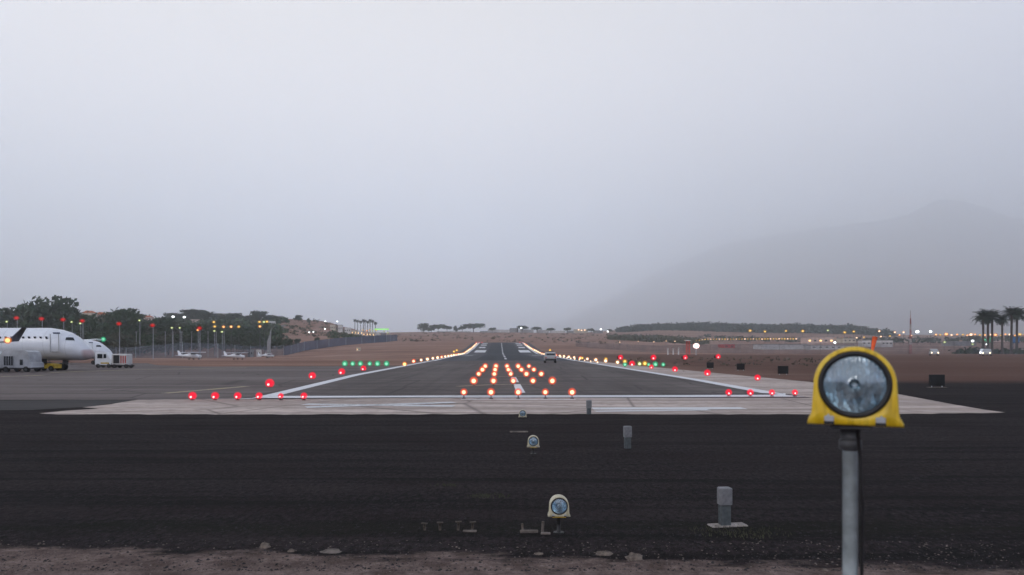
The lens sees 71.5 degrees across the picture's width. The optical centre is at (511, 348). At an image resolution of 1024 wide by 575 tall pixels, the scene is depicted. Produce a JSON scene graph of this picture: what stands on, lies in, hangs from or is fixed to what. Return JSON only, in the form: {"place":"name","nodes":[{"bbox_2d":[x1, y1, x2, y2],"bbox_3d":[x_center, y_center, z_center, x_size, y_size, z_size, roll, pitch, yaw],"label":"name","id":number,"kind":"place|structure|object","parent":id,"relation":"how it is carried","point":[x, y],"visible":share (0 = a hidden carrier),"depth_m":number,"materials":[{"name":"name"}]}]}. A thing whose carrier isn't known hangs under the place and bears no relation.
{"place":"outdoors","nodes":[
{"label":"outdoors","id":0,"kind":"place"},
{"bbox_2d":[412,343,594,360],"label":"runway markings","id":1,"kind":"object","parent":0,"point":[472,355],"visible":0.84,"depth_m":163.83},
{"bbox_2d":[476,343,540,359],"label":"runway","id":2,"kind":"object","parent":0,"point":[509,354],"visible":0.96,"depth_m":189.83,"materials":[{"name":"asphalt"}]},
{"bbox_2d":[0,318,1023,574],"bbox_3d":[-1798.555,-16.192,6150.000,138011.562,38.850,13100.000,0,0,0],"label":"ground","id":3,"kind":"structure","parent":0,"point":[992,382],"depth_m":9.42,"materials":[{"name":"asphalt"}]},
{"bbox_2d":[0,307,14,326],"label":"tree","id":4,"kind":"object","parent":3,"relation":"on","point":[2,310],"visible":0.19,"depth_m":259.15,"materials":[{"name":"green plant"}]},
{"bbox_2d":[0,307,35,327],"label":"tree","id":5,"kind":"object","parent":3,"relation":"on","point":[8,323],"visible":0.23,"depth_m":255.63,"materials":[{"name":"green plant"}]},
{"bbox_2d":[16,304,55,327],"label":"tree","id":6,"kind":"object","parent":3,"relation":"on","point":[26,316],"visible":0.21,"depth_m":257.26,"materials":[{"name":"green plant"}]},
{"bbox_2d":[13,295,81,328],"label":"tree","id":7,"kind":"object","parent":3,"relation":"on","point":[57,306],"visible":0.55,"depth_m":257.31,"materials":[{"name":"green plant"}]},
{"bbox_2d":[0,400,132,409],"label":"dark asphalt patch","id":8,"kind":"object","parent":3,"relation":"on","point":[27,404],"visible":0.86,"depth_m":22.52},
{"bbox_2d":[60,328,78,334],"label":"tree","id":9,"kind":"object","parent":3,"relation":"on","point":[74,330],"visible":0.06,"depth_m":236.42,"materials":[{"name":"green plant"}]},
{"bbox_2d":[50,310,98,328],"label":"tree","id":10,"kind":"object","parent":3,"relation":"on","point":[70,317],"visible":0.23,"depth_m":257.23,"materials":[{"name":"green plant"}]},
{"bbox_2d":[62,319,101,331],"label":"tree","id":11,"kind":"object","parent":3,"relation":"on","point":[74,326],"visible":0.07,"depth_m":255.31,"materials":[{"name":"green plant"}]},
{"bbox_2d":[77,331,107,339],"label":"tree","id":12,"kind":"object","parent":3,"relation":"on","point":[86,335],"visible":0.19,"depth_m":227.40,"materials":[{"name":"green plant"}]},
{"bbox_2d":[76,322,121,340],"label":"tree","id":13,"kind":"object","parent":3,"relation":"on","point":[97,328],"visible":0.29,"depth_m":249.28,"materials":[{"name":"green plant"}]},
{"bbox_2d":[88,331,126,352],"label":"tree","id":14,"kind":"object","parent":3,"relation":"on","point":[104,342],"visible":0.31,"depth_m":226.69,"materials":[{"name":"green plant"}]},
{"bbox_2d":[98,307,143,332],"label":"tree","id":15,"kind":"object","parent":3,"relation":"on","point":[108,314],"visible":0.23,"depth_m":264.88,"materials":[{"name":"green plant"}]},
{"bbox_2d":[106,332,145,352],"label":"tree","id":16,"kind":"object","parent":3,"relation":"on","point":[113,339],"visible":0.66,"depth_m":224.42,"materials":[{"name":"green plant"}]},
{"bbox_2d":[104,312,149,352],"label":"tree","id":17,"kind":"object","parent":3,"relation":"on","point":[136,324],"visible":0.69,"depth_m":261.26,"materials":[{"name":"green plant"}]},
{"bbox_2d":[125,332,155,348],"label":"tree","id":18,"kind":"object","parent":3,"relation":"on","point":[146,338],"visible":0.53,"depth_m":238.57,"materials":[{"name":"green plant"}]},
{"bbox_2d":[143,321,158,335],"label":"tree","id":19,"kind":"object","parent":3,"relation":"on","point":[152,330],"visible":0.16,"depth_m":275.98,"materials":[{"name":"green plant"}]},
{"bbox_2d":[142,319,169,339],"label":"tree","id":20,"kind":"object","parent":3,"relation":"on","point":[160,328],"visible":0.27,"depth_m":283.73,"materials":[{"name":"green plant"}]},
{"bbox_2d":[155,317,180,337],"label":"tree","id":21,"kind":"object","parent":3,"relation":"on","point":[164,322],"visible":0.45,"depth_m":297.06,"materials":[{"name":"green plant"}]},
{"bbox_2d":[154,333,182,349],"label":"tree","id":22,"kind":"object","parent":3,"relation":"on","point":[159,337],"visible":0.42,"depth_m":247.88,"materials":[{"name":"green plant"}]},
{"bbox_2d":[162,312,176,317],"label":"tree","id":23,"kind":"object","parent":3,"relation":"on","point":[170,315],"visible":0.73,"depth_m":498.26,"materials":[{"name":"green plant"}]},
{"bbox_2d":[167,321,189,335],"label":"tree","id":24,"kind":"object","parent":3,"relation":"on","point":[179,331],"visible":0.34,"depth_m":297.40,"materials":[{"name":"green plant"}]},
{"bbox_2d":[168,333,199,351],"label":"tree","id":25,"kind":"object","parent":3,"relation":"on","point":[185,338],"visible":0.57,"depth_m":248.46,"materials":[{"name":"green plant"}]},
{"bbox_2d":[175,351,202,359],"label":"light aircraft","id":26,"kind":"object","parent":3,"relation":"on","point":[193,355],"visible":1,"depth_m":191.53,"materials":[{"name":"white paint"}]},
{"bbox_2d":[179,309,199,320],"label":"tree","id":27,"kind":"object","parent":3,"relation":"on","point":[189,313],"visible":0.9,"depth_m":495.07,"materials":[{"name":"green plant"}]},
{"bbox_2d":[182,323,208,336],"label":"tree","id":28,"kind":"object","parent":3,"relation":"on","point":[188,329],"visible":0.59,"depth_m":292.86,"materials":[{"name":"green plant"}]},
{"bbox_2d":[108,342,283,357],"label":"perimeter fence","id":29,"kind":"object","parent":3,"relation":"on","point":[169,352],"visible":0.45,"depth_m":213.31,"materials":[{"name":"grey"}]},
{"bbox_2d":[0,363,397,399],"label":"apron","id":30,"kind":"object","parent":3,"relation":"on","point":[135,382],"visible":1,"depth_m":37.49,"materials":[{"name":"concrete"}]},
{"bbox_2d":[0,327,26,342],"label":"winglet","id":31,"kind":"object","parent":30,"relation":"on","point":[16,336],"visible":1,"depth_m":50.03,"materials":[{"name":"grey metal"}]},
{"bbox_2d":[0,350,43,371],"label":"ground power truck","id":32,"kind":"object","parent":30,"relation":"on","point":[24,360],"visible":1,"depth_m":52.41,"materials":[{"name":"white paint"}]},
{"bbox_2d":[0,326,93,369],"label":"airliner","id":33,"kind":"object","parent":30,"relation":"on","point":[53,344],"visible":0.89,"depth_m":56.01,"materials":[{"name":"white metal"}]},
{"bbox_2d":[41,359,61,370],"bbox_3d":[-36.219,1.280,55.500,1.600,0.930,0.960,0,0,0],"label":"baggage tug","id":34,"kind":"object","parent":30,"relation":"on","point":[49,365],"visible":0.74,"depth_m":55.32,"materials":[{"name":"yellow paint"}]},
{"bbox_2d":[84,340,112,364],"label":"airliner","id":35,"kind":"object","parent":30,"relation":"on","point":[95,346],"visible":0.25,"depth_m":76.47,"materials":[{"name":"white metal"}]},
{"bbox_2d":[95,352,111,367],"bbox_3d":[-36.720,1.038,64.405,1.549,1.415,0.934,0,0,0],"label":"cab truck","id":36,"kind":"object","parent":30,"relation":"on","point":[103,359],"visible":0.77,"depth_m":63.97,"materials":[{"name":"white paint"}]},
{"bbox_2d":[111,354,134,367],"bbox_3d":[-34.779,1.117,63.593,1.618,1.256,1.011,0,0,0],"label":"cargo truck","id":37,"kind":"object","parent":30,"relation":"on","point":[121,360],"visible":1,"depth_m":63.12,"materials":[{"name":"white paint"}]},
{"bbox_2d":[0,368,538,392],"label":"faded taxi lines","id":38,"kind":"object","parent":30,"relation":"on","point":[230,387],"visible":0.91,"depth_m":33.26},
{"bbox_2d":[109,312,289,348],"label":"slope scrub","id":39,"kind":"object","parent":3,"relation":"on","point":[277,330],"visible":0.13,"depth_m":428.78,"materials":[{"name":"green plant"}]},
{"bbox_2d":[188,334,214,349],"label":"tree","id":40,"kind":"object","parent":3,"relation":"on","point":[205,338],"visible":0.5,"depth_m":253.65,"materials":[{"name":"green plant"}]},
{"bbox_2d":[194,311,219,319],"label":"tree","id":41,"kind":"object","parent":3,"relation":"on","point":[204,315],"visible":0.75,"depth_m":497.48,"materials":[{"name":"green plant"}]},
{"bbox_2d":[205,326,222,334],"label":"tree","id":42,"kind":"object","parent":3,"relation":"on","point":[210,329],"visible":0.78,"depth_m":338.97,"materials":[{"name":"green plant"}]},
{"bbox_2d":[212,334,226,343],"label":"tree","id":43,"kind":"object","parent":3,"relation":"on","point":[219,337],"visible":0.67,"depth_m":298.33,"materials":[{"name":"green plant"}]},
{"bbox_2d":[212,313,229,319],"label":"tree","id":44,"kind":"object","parent":3,"relation":"on","point":[218,316],"visible":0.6,"depth_m":497.24,"materials":[{"name":"green plant"}]},
{"bbox_2d":[217,339,235,351],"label":"tree","id":45,"kind":"object","parent":3,"relation":"on","point":[226,341],"visible":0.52,"depth_m":273.91,"materials":[{"name":"green plant"}]},
{"bbox_2d":[219,331,235,338],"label":"tree","id":46,"kind":"object","parent":3,"relation":"on","point":[227,334],"visible":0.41,"depth_m":303.11,"materials":[{"name":"green plant"}]},
{"bbox_2d":[225,313,241,318],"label":"tree","id":47,"kind":"object","parent":3,"relation":"on","point":[233,315],"visible":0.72,"depth_m":496.98,"materials":[{"name":"green plant"}]},
{"bbox_2d":[223,351,244,359],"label":"light aircraft","id":48,"kind":"object","parent":3,"relation":"on","point":[237,355],"visible":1,"depth_m":201.65,"materials":[{"name":"white paint"}]},
{"bbox_2d":[237,340,252,345],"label":"tree","id":49,"kind":"object","parent":3,"relation":"on","point":[245,343],"visible":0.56,"depth_m":279.37,"materials":[{"name":"green plant"}]},
{"bbox_2d":[238,326,260,339],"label":"tree","id":50,"kind":"object","parent":3,"relation":"on","point":[246,331],"visible":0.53,"depth_m":313.35,"materials":[{"name":"green plant"}]},
{"bbox_2d":[248,333,266,344],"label":"tree","id":51,"kind":"object","parent":3,"relation":"on","point":[255,337],"visible":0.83,"depth_m":298.35,"materials":[{"name":"green plant"}]},
{"bbox_2d":[249,310,268,321],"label":"tree","id":52,"kind":"object","parent":3,"relation":"on","point":[261,314],"visible":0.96,"depth_m":498.78,"materials":[{"name":"green plant"}]},
{"bbox_2d":[253,340,266,349],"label":"tree","id":53,"kind":"object","parent":3,"relation":"on","point":[261,343],"visible":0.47,"depth_m":282.55,"materials":[{"name":"green plant"}]},
{"bbox_2d":[259,542,270,547],"bbox_3d":[-2.174,1.729,6.256,0.113,0.050,0.070,0,0,0],"label":"rock","id":54,"kind":"object","parent":3,"relation":"on","point":[264,545],"visible":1,"depth_m":6.24,"materials":[{"name":"stone"}]},
{"bbox_2d":[267,330,270,352],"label":"wind mast","id":55,"kind":"object","parent":3,"relation":"on","point":[269,345],"visible":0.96,"depth_m":227.90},
{"bbox_2d":[271,337,285,345],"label":"tree","id":56,"kind":"object","parent":3,"relation":"on","point":[279,342],"visible":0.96,"depth_m":299.82,"materials":[{"name":"green plant"}]},
{"bbox_2d":[227,318,346,336],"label":"hill scrub","id":57,"kind":"object","parent":3,"relation":"on","point":[300,328],"visible":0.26,"depth_m":439.27,"materials":[{"name":"green plant"}]},
{"bbox_2d":[283,338,293,345],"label":"tree","id":58,"kind":"object","parent":3,"relation":"on","point":[288,341],"visible":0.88,"depth_m":304.51,"materials":[{"name":"green plant"}]},
{"bbox_2d":[320,549,341,553],"bbox_3d":[-1.562,1.741,6.130,0.203,0.025,0.132,0,0,0],"label":"rock","id":59,"kind":"object","parent":3,"relation":"on","point":[331,551],"visible":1,"depth_m":6.10,"materials":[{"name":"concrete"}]},
{"bbox_2d":[284,335,396,354],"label":"blue fence","id":60,"kind":"object","parent":3,"relation":"on","point":[305,346],"visible":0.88,"depth_m":313.76,"materials":[{"name":"blue"}]},
{"bbox_2d":[328,330,372,337],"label":"town scrub","id":61,"kind":"object","parent":3,"relation":"on","point":[333,334],"visible":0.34,"depth_m":398.09,"materials":[{"name":"green plant"}]},
{"bbox_2d":[417,323,428,331],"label":"acacia tree","id":62,"kind":"object","parent":3,"relation":"on","point":[425,327],"visible":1,"depth_m":777.20,"materials":[{"name":"green plant"}]},
{"bbox_2d":[460,323,484,332],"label":"acacia tree","id":63,"kind":"object","parent":3,"relation":"on","point":[474,326],"visible":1,"depth_m":776.32,"materials":[{"name":"green plant"}]},
{"bbox_2d":[387,332,622,343],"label":"plain scrub","id":64,"kind":"object","parent":3,"relation":"on","point":[420,336],"visible":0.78,"depth_m":467.26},
{"bbox_2d":[0,539,1023,574],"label":"dirt stones","id":65,"kind":"object","parent":3,"relation":"on","point":[501,553],"visible":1,"depth_m":5.92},
{"bbox_2d":[43,361,1002,414],"bbox_3d":[1.386,1.742,58.838,28.172,0.001,80.324,0,0,0],"label":"concrete shoulder","id":66,"kind":"object","parent":3,"relation":"on","point":[911,405],"visible":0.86,"depth_m":21.69},
{"bbox_2d":[302,399,745,411],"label":"faded cross markings","id":67,"kind":"object","parent":66,"relation":"on","point":[404,404],"visible":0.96,"depth_m":21.20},
{"bbox_2d":[242,361,809,397],"bbox_3d":[-0.160,1.738,62.000,21.425,0.001,74.000,0,0,0],"label":"runway","id":68,"kind":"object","parent":3,"relation":"on","point":[442,378],"visible":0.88,"depth_m":35.19,"materials":[{"name":"asphalt"}]},
{"bbox_2d":[514,384,524,392],"bbox_3d":[0.292,1.732,31.150,0.340,0.001,6.707,0,0,-1],"label":"runway centreline","id":69,"kind":"object","parent":68,"relation":"on","point":[519,387],"visible":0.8,"depth_m":30.70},
{"bbox_2d":[243,361,803,398],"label":"runway markings","id":70,"kind":"object","parent":68,"relation":"on","point":[276,396],"visible":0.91,"depth_m":26.17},
{"bbox_2d":[544,350,556,362],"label":"patrol car","id":71,"kind":"object","parent":68,"relation":"on","point":[549,355],"visible":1,"depth_m":84.48,"materials":[{"name":"paint"}]},
{"bbox_2d":[527,435,539,453],"bbox_3d":[0.352,1.594,11.775,0.211,0.313,0.162,0,0,0],"label":"approach lamp","id":72,"kind":"object","parent":3,"relation":"on","point":[533,441],"visible":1,"depth_m":11.72,"materials":[{"name":"beige metal"}]},
{"bbox_2d":[520,521,550,534],"bbox_3d":[0.220,1.700,6.736,0.287,0.101,0.129,0,0,0],"label":"cable duct frame","id":73,"kind":"object","parent":3,"relation":"on","point":[522,530],"visible":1,"depth_m":6.74,"materials":[{"name":"metal"}]},
{"bbox_2d":[548,494,570,533],"bbox_3d":[0.442,1.567,6.725,0.211,0.365,0.162,0,0,0],"label":"approach lamp","id":74,"kind":"object","parent":3,"relation":"on","point":[558,506],"visible":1,"depth_m":6.67,"materials":[{"name":"beige metal"}]},
{"bbox_2d":[586,400,591,413],"bbox_3d":[2.046,1.564,18.920,0.131,0.372,0.115,0,0,-7],"label":"bollard","id":75,"kind":"object","parent":3,"relation":"on","point":[588,404],"visible":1,"depth_m":18.87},
{"bbox_2d":[595,550,612,555],"bbox_3d":[0.784,1.738,6.054,0.167,0.033,0.111,0,0,0],"label":"rock","id":76,"kind":"object","parent":3,"relation":"on","point":[604,553],"visible":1,"depth_m":6.03,"materials":[{"name":"stone"}]},
{"bbox_2d":[623,426,631,448],"bbox_3d":[2.024,1.556,12.457,0.130,0.389,0.114,0,0,-7],"label":"bollard","id":77,"kind":"object","parent":3,"relation":"on","point":[627,433],"visible":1,"depth_m":12.41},
{"bbox_2d":[625,552,642,560],"bbox_3d":[1.012,1.724,5.914,0.144,0.060,0.101,0,0,0],"label":"rock","id":78,"kind":"object","parent":3,"relation":"on","point":[632,556],"visible":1,"depth_m":5.89,"materials":[{"name":"stone"}]},
{"bbox_2d":[606,333,709,344],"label":"scrub","id":79,"kind":"object","parent":3,"relation":"on","point":[657,338],"visible":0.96,"depth_m":512.51,"materials":[{"name":"green plant"}]},
{"bbox_2d":[626,356,819,365],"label":"verge scrub","id":80,"kind":"object","parent":3,"relation":"on","point":[811,360],"visible":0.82,"depth_m":94.51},
{"bbox_2d":[718,344,734,347],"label":"building","id":81,"kind":"structure","parent":3,"relation":"on","point":[726,345],"depth_m":425.63,"materials":[{"name":"red paint"}]},
{"bbox_2d":[707,486,747,527],"bbox_3d":[2.129,1.563,7.028,0.370,0.382,0.130,0,0,-10],"label":"bollard","id":82,"kind":"object","parent":3,"relation":"on","point":[724,498],"visible":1,"depth_m":6.98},
{"bbox_2d":[736,363,744,370],"bbox_3d":[17.886,1.466,55.653,0.718,0.569,0.250,0,0,0],"label":"taxiway sign","id":83,"kind":"object","parent":3,"relation":"on","point":[740,366],"visible":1,"depth_m":55.59,"materials":[{"name":"metal"}]},
{"bbox_2d":[689,524,791,538],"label":"weeds","id":84,"kind":"object","parent":3,"relation":"on","point":[740,531],"visible":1,"depth_m":6.73,"materials":[{"name":"green plant"}]},
{"bbox_2d":[614,321,897,335],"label":"wooded ridge","id":85,"kind":"structure","parent":3,"relation":"on","point":[770,328],"depth_m":883.49,"materials":[{"name":"green plant"}]},
{"bbox_2d":[752,344,808,349],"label":"building","id":86,"kind":"structure","parent":3,"relation":"on","point":[776,346],"depth_m":395.29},
{"bbox_2d":[778,366,787,374],"bbox_3d":[17.797,1.451,46.721,0.797,0.598,0.250,0,0,0],"label":"taxiway sign","id":87,"kind":"object","parent":3,"relation":"on","point":[782,369],"visible":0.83,"depth_m":46.66,"materials":[{"name":"metal"}]},
{"bbox_2d":[800,337,833,344],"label":"building","id":88,"kind":"structure","parent":3,"relation":"on","point":[817,340],"depth_m":415.54,"materials":[{"name":"pink paint"}]},
{"bbox_2d":[803,345,855,349],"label":"building","id":89,"kind":"structure","parent":3,"relation":"on","point":[817,347],"depth_m":391.43,"materials":[{"name":"concrete"}]},
{"bbox_2d":[835,338,855,342],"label":"building","id":90,"kind":"structure","parent":3,"relation":"on","point":[845,340],"depth_m":425.74,"materials":[{"name":"beige paint"}]},
{"bbox_2d":[807,347,903,574],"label":"approach lamp","id":91,"kind":"object","parent":3,"relation":"on","point":[855,391],"visible":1,"depth_m":2.04,"materials":[{"name":"yellow metal"}]},
{"bbox_2d":[698,334,1022,342],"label":"scrub","id":92,"kind":"object","parent":3,"relation":"on","point":[754,338],"visible":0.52,"depth_m":661.51,"materials":[{"name":"green plant"}]},
{"bbox_2d":[858,340,870,346],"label":"building","id":93,"kind":"structure","parent":3,"relation":"on","point":[864,343],"depth_m":395.80,"materials":[{"name":"white concrete"}]},
{"bbox_2d":[871,336,877,350],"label":"windsock","id":94,"kind":"object","parent":3,"relation":"on","point":[874,340],"visible":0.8,"depth_m":119.65,"materials":[{"name":"orange fabric"}]},
{"bbox_2d":[875,340,892,346],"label":"building","id":95,"kind":"structure","parent":3,"relation":"on","point":[884,343],"depth_m":395.56,"materials":[{"name":"white concrete"}]},
{"bbox_2d":[909,311,911,353],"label":"radio mast","id":96,"kind":"object","parent":3,"relation":"on","point":[910,340],"visible":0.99,"depth_m":214.93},
{"bbox_2d":[929,349,938,355],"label":"parked car","id":97,"kind":"object","parent":3,"relation":"on","point":[934,351],"visible":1,"depth_m":170.96,"materials":[{"name":"paint"}]},
{"bbox_2d":[928,375,946,387],"bbox_3d":[19.009,1.462,31.835,0.795,0.577,0.250,0,0,0],"label":"taxiway sign","id":98,"kind":"object","parent":3,"relation":"on","point":[936,380],"visible":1,"depth_m":31.77,"materials":[{"name":"metal"}]},
{"bbox_2d":[941,341,976,345],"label":"building","id":99,"kind":"structure","parent":3,"relation":"on","point":[958,343],"depth_m":425.92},
{"bbox_2d":[967,335,980,340],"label":"tree","id":100,"kind":"object","parent":3,"relation":"on","point":[973,337],"visible":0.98,"depth_m":618.52,"materials":[{"name":"green plant"}]},
{"bbox_2d":[971,309,996,348],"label":"palm tree","id":101,"kind":"object","parent":3,"relation":"on","point":[982,316],"visible":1,"depth_m":204.69,"materials":[{"name":"green plant"}]},
{"bbox_2d":[948,346,1023,353],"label":"palm scrub","id":102,"kind":"object","parent":3,"relation":"on","point":[969,350],"visible":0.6,"depth_m":219.09,"materials":[{"name":"green plant"}]},
{"bbox_2d":[982,349,991,355],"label":"parked car","id":103,"kind":"object","parent":3,"relation":"on","point":[986,351],"visible":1,"depth_m":164.05,"materials":[{"name":"paint"}]},
{"bbox_2d":[975,308,1000,348],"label":"palm tree","id":104,"kind":"object","parent":3,"relation":"on","point":[988,345],"visible":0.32,"depth_m":207.72,"materials":[{"name":"green plant"}]},
{"bbox_2d":[985,309,1003,353],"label":"palm tree","id":105,"kind":"object","parent":3,"relation":"on","point":[991,322],"visible":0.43,"depth_m":210.70,"materials":[{"name":"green plant"}]},
{"bbox_2d":[993,314,1009,353],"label":"palm tree","id":106,"kind":"object","parent":3,"relation":"on","point":[1005,319],"visible":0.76,"depth_m":213.74,"materials":[{"name":"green plant"}]},
{"bbox_2d":[1000,306,1023,353],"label":"palm tree","id":107,"kind":"object","parent":3,"relation":"on","point":[1011,313],"visible":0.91,"depth_m":216.70,"materials":[{"name":"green plant"}]},
{"bbox_2d":[1006,306,1023,349],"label":"palm tree","id":108,"kind":"object","parent":3,"relation":"on","point":[1016,337],"visible":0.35,"depth_m":219.71,"materials":[{"name":"green plant"}]},
{"bbox_2d":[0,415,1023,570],"bbox_3d":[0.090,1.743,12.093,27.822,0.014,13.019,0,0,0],"label":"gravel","id":109,"kind":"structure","parent":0,"point":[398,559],"depth_m":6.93,"materials":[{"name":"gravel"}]},
{"bbox_2d":[0,0,1023,332],"label":"sky","id":110,"kind":"structure","parent":0,"point":[399,165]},
{"bbox_2d":[534,199,1023,334],"bbox_3d":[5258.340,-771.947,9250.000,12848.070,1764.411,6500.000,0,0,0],"label":"mountain","id":111,"kind":"structure","parent":0,"point":[943,267],"depth_m":8302.36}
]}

